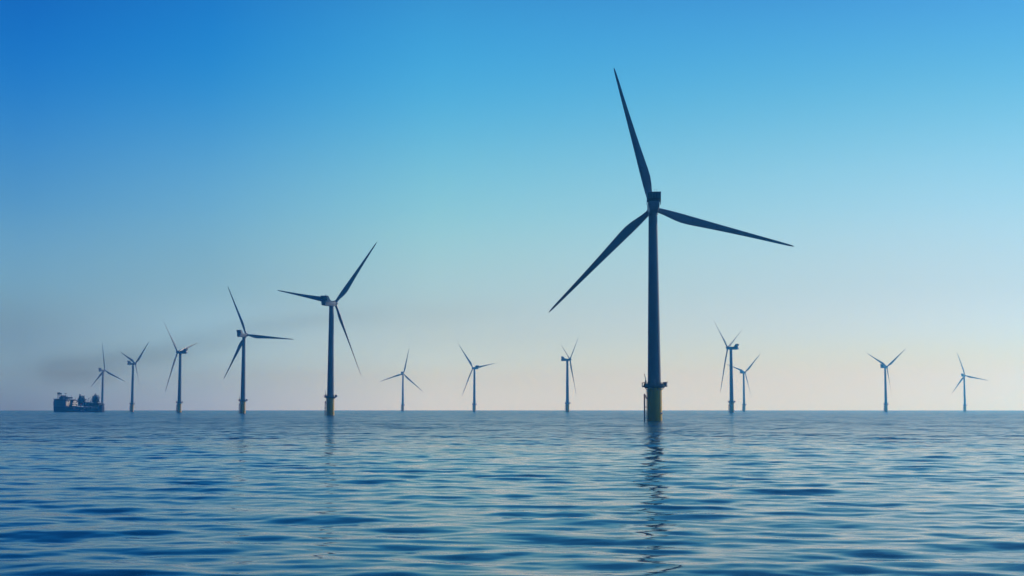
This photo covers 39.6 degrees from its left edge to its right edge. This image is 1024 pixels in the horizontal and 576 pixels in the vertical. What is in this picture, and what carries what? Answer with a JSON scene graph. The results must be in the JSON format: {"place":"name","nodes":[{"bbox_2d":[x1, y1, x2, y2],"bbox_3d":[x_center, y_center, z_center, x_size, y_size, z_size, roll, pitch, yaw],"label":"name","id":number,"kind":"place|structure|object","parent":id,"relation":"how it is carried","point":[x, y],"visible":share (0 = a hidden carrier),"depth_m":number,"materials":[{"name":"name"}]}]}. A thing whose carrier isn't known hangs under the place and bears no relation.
{"place":"outdoors","nodes":[
{"label":"outdoors","id":0,"kind":"place"},
{"bbox_2d":[0,410,1023,575],"bbox_3d":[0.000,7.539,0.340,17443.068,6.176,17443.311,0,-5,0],"label":"sea","id":1,"kind":"structure","parent":0,"point":[524,493],"depth_m":78.04,"materials":[{"name":"blue liquid"}]},
{"bbox_2d":[53,392,104,411],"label":"dredger","id":2,"kind":"object","parent":1,"relation":"on","point":[63,403],"visible":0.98,"depth_m":2089.33,"materials":[{"name":"blue paint"}]},
{"bbox_2d":[92,345,123,402],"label":"wind turbine","id":3,"kind":"object","parent":1,"relation":"in","point":[102,388],"visible":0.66,"depth_m":2796.52,"materials":[{"name":"metal"}]},
{"bbox_2d":[121,342,148,411],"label":"wind turbine","id":4,"kind":"object","parent":1,"relation":"in","point":[132,403],"visible":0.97,"depth_m":2378.91,"materials":[{"name":"metal"}]},
{"bbox_2d":[164,323,196,411],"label":"wind turbine","id":5,"kind":"object","parent":1,"relation":"in","point":[180,353],"visible":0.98,"depth_m":1895.04,"materials":[{"name":"metal"}]},
{"bbox_2d":[224,287,292,412],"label":"wind turbine","id":6,"kind":"object","parent":1,"relation":"in","point":[242,400],"visible":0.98,"depth_m":1457.01,"materials":[{"name":"metal"}]},
{"bbox_2d":[278,242,376,414],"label":"wind turbine","id":7,"kind":"object","parent":1,"relation":"in","point":[325,300],"visible":0.98,"depth_m":1016.01,"materials":[{"name":"metal"}]},
{"bbox_2d":[382,350,421,410],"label":"wind turbine","id":8,"kind":"object","parent":1,"relation":"in","point":[403,404],"visible":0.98,"depth_m":3074.61,"materials":[{"name":"metal"}]},
{"bbox_2d":[459,345,494,410],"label":"wind turbine","id":9,"kind":"object","parent":1,"relation":"in","point":[474,404],"visible":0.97,"depth_m":2632.59,"materials":[{"name":"metal"}]},
{"bbox_2d":[561,339,577,411],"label":"wind turbine","id":10,"kind":"object","parent":1,"relation":"in","point":[567,403],"visible":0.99,"depth_m":2183.86,"materials":[{"name":"metal"}]},
{"bbox_2d":[549,69,793,420],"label":"wind turbine","id":11,"kind":"object","parent":1,"relation":"in","point":[654,385],"visible":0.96,"depth_m":534.62,"materials":[{"name":"blue metal"}]},
{"bbox_2d":[715,323,741,412],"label":"wind turbine","id":12,"kind":"object","parent":1,"relation":"in","point":[731,401],"visible":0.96,"depth_m":1764.57,"materials":[{"name":"metal"}]},
{"bbox_2d":[727,357,757,410],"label":"wind turbine","id":13,"kind":"object","parent":1,"relation":"in","point":[743,373],"visible":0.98,"depth_m":2948.56,"materials":[{"name":"metal"}]},
{"bbox_2d":[867,351,902,411],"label":"wind turbine","id":14,"kind":"object","parent":1,"relation":"in","point":[883,365],"visible":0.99,"depth_m":2559.56,"materials":[{"name":"metal"}]},
{"bbox_2d":[952,353,988,410],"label":"wind turbine","id":15,"kind":"object","parent":1,"relation":"in","point":[963,379],"visible":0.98,"depth_m":3226.81,"materials":[{"name":"metal"}]},
{"bbox_2d":[0,0,1023,409],"label":"sky","id":16,"kind":"structure","parent":0,"point":[158,158],"materials":[{"name":"blue"}]}
]}

